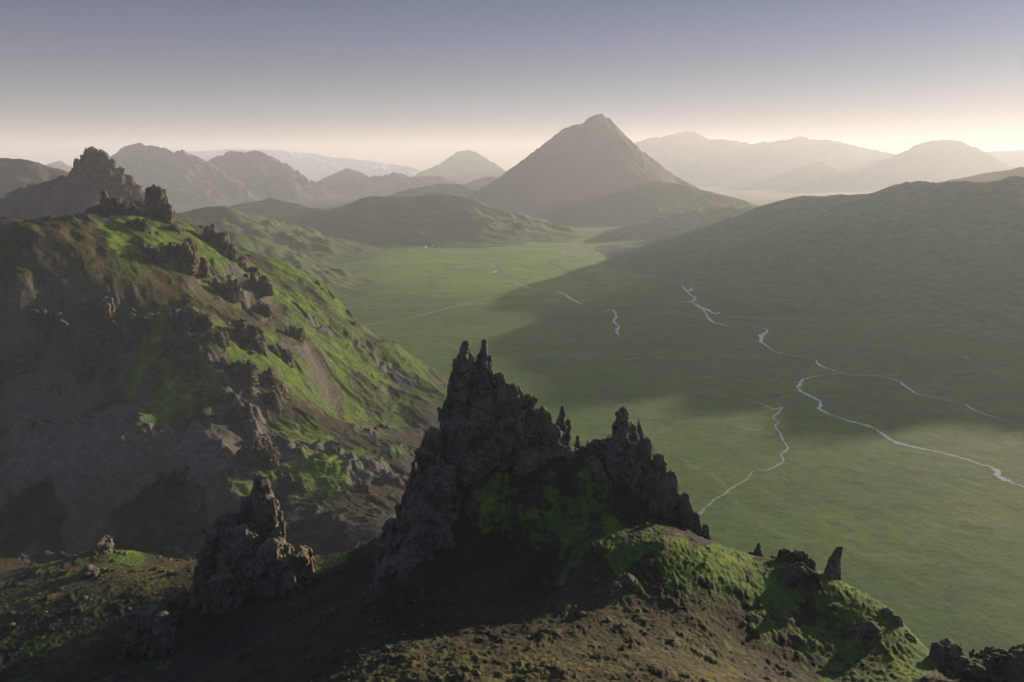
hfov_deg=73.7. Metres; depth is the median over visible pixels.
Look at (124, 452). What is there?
ridge hillside
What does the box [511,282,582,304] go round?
river
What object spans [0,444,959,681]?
foreground hill
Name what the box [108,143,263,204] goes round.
mountain
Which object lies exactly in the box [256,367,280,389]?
rock outcrop
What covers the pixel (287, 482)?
rock outcrop
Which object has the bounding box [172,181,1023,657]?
ground
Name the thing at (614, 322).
river
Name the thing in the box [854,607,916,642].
rock outcrop
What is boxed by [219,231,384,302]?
green hill
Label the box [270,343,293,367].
rock outcrop
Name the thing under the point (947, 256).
ridge hillside
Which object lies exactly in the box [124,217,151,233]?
rock outcrop
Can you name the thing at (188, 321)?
rock outcrop
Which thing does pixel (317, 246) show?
green hill
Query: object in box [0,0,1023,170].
sky
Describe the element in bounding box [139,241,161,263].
rock outcrop
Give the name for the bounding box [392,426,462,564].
rock outcrop
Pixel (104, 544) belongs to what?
rock outcrop
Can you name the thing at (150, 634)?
rock outcrop
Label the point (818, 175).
mountain
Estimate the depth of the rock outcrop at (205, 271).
511.66 m
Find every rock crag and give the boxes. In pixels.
[188,474,306,617]
[437,339,577,498]
[591,406,711,540]
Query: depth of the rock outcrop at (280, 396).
456.07 m
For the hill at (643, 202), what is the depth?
3141.30 m
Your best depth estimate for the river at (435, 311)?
1167.37 m
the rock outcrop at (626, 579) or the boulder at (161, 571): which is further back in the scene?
the boulder at (161, 571)
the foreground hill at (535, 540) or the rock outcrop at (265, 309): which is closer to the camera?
the foreground hill at (535, 540)
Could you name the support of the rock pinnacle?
on the rock outcrop at (596, 448)
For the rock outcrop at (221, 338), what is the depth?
457.88 m
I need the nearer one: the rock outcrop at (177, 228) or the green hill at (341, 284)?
the rock outcrop at (177, 228)
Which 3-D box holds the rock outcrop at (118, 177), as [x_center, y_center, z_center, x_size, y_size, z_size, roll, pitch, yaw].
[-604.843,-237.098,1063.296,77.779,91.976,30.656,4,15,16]
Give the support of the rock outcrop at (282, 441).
on the ridge hillside at (124, 452)
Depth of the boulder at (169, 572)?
148.95 m
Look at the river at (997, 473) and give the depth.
666.38 m
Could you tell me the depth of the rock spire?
117.02 m
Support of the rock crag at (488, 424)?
on the foreground hill at (535, 540)
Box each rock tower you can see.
[71,146,112,188]
[100,190,141,212]
[144,184,177,224]
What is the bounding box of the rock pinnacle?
[575,435,580,449]
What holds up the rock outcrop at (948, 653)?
on the foreground hill at (535, 540)
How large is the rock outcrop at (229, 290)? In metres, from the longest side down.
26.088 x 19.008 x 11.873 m
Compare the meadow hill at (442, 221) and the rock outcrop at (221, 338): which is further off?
the meadow hill at (442, 221)
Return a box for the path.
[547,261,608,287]
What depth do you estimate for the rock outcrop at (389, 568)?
111.81 m
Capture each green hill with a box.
[176,206,385,265]
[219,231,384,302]
[229,197,322,221]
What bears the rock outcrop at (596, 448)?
on the foreground hill at (535, 540)
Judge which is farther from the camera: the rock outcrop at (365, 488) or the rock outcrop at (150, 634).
the rock outcrop at (365, 488)
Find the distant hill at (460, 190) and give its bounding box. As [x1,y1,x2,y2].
[389,183,478,200]
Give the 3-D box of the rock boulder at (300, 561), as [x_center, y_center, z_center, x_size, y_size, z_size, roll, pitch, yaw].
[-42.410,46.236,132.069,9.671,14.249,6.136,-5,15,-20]
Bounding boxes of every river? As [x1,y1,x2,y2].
[364,296,497,325]
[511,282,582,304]
[604,309,620,336]
[688,289,1023,486]
[699,470,753,513]
[738,396,788,470]
[841,372,1023,425]
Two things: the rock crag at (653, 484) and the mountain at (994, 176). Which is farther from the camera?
the mountain at (994, 176)
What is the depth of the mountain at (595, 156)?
3845.67 m
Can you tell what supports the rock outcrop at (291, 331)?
on the ridge hillside at (124, 452)
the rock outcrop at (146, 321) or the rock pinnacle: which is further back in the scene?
the rock outcrop at (146, 321)
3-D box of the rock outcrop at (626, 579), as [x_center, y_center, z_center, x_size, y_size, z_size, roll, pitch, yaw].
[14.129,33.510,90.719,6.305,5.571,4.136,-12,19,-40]
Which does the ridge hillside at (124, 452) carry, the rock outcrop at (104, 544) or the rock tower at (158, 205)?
the rock tower at (158, 205)
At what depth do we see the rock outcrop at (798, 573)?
98.86 m
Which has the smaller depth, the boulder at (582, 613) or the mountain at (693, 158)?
the boulder at (582, 613)
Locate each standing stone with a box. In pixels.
[749,543,762,556]
[822,546,842,580]
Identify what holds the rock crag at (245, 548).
on the foreground hill at (535, 540)
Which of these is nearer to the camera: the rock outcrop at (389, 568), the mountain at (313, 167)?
the rock outcrop at (389, 568)
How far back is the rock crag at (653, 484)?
114.23 m
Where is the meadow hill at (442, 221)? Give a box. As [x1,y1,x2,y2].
[288,194,595,247]
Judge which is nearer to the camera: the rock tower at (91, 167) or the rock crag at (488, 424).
the rock crag at (488, 424)
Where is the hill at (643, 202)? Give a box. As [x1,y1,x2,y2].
[535,181,758,224]
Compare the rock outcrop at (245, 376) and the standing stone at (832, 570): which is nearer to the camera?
the standing stone at (832, 570)
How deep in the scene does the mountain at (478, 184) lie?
5385.60 m
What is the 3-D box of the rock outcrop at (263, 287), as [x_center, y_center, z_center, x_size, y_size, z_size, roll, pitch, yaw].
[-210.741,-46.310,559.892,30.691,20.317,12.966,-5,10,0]
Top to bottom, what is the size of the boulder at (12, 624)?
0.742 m
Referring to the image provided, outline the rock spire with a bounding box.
[555,405,571,446]
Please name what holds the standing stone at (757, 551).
on the foreground hill at (535, 540)
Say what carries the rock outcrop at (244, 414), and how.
on the ridge hillside at (124, 452)
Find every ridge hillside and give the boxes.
[0,201,448,563]
[595,176,1023,338]
[596,207,755,239]
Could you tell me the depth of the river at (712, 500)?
515.83 m
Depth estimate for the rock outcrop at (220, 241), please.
566.34 m
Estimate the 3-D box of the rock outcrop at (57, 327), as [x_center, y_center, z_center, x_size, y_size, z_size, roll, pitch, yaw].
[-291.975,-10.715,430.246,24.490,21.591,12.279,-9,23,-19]
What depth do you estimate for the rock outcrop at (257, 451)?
388.45 m
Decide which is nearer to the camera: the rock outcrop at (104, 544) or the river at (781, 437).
the rock outcrop at (104, 544)
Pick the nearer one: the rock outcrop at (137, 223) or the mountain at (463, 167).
the rock outcrop at (137, 223)
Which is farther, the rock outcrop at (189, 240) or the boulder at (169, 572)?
the rock outcrop at (189, 240)
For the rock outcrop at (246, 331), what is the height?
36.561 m
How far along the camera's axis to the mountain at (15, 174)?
1953.72 m
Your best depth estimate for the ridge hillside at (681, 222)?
2431.24 m
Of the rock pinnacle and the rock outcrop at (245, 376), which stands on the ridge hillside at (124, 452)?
the rock outcrop at (245, 376)
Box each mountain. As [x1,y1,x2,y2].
[0,158,176,213]
[0,171,194,224]
[47,160,72,171]
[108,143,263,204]
[186,149,419,180]
[208,150,340,200]
[316,168,457,195]
[413,150,505,184]
[464,177,498,189]
[469,113,698,212]
[634,131,896,185]
[747,161,876,188]
[849,139,1013,186]
[937,167,1023,182]
[987,150,1023,167]
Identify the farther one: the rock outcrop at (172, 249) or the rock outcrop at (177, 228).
the rock outcrop at (177, 228)
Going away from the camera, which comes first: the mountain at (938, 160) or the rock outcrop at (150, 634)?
the rock outcrop at (150, 634)
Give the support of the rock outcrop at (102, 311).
on the ridge hillside at (124, 452)
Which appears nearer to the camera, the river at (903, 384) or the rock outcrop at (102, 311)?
the rock outcrop at (102, 311)
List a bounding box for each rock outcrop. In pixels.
[30,308,73,341]
[68,535,127,579]
[75,296,115,331]
[109,158,143,201]
[122,308,156,331]
[123,586,193,658]
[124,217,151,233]
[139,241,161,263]
[161,224,183,232]
[166,242,178,258]
[166,306,214,344]
[176,241,200,274]
[186,237,193,245]
[200,223,259,277]
[200,257,210,276]
[205,330,229,347]
[213,277,241,302]
[220,356,259,388]
[229,401,255,420]
[234,317,268,359]
[235,435,279,469]
[243,272,274,296]
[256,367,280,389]
[258,301,272,316]
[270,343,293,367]
[271,384,291,412]
[272,434,290,448]
[276,472,308,492]
[283,325,306,340]
[356,480,371,494]
[369,503,416,591]
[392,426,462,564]
[573,438,609,463]
[607,572,638,597]
[770,548,821,593]
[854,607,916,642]
[929,638,967,678]
[958,644,1023,681]
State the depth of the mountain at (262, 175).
4977.52 m
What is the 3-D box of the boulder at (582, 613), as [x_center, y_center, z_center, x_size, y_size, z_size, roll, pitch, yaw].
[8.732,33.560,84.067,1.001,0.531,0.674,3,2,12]
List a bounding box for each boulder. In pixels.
[8,622,15,627]
[157,569,165,572]
[166,569,172,574]
[277,545,315,595]
[579,611,586,615]
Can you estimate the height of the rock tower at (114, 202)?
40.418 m
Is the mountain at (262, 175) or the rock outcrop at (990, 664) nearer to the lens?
the rock outcrop at (990, 664)
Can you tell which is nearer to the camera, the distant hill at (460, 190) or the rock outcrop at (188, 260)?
the rock outcrop at (188, 260)

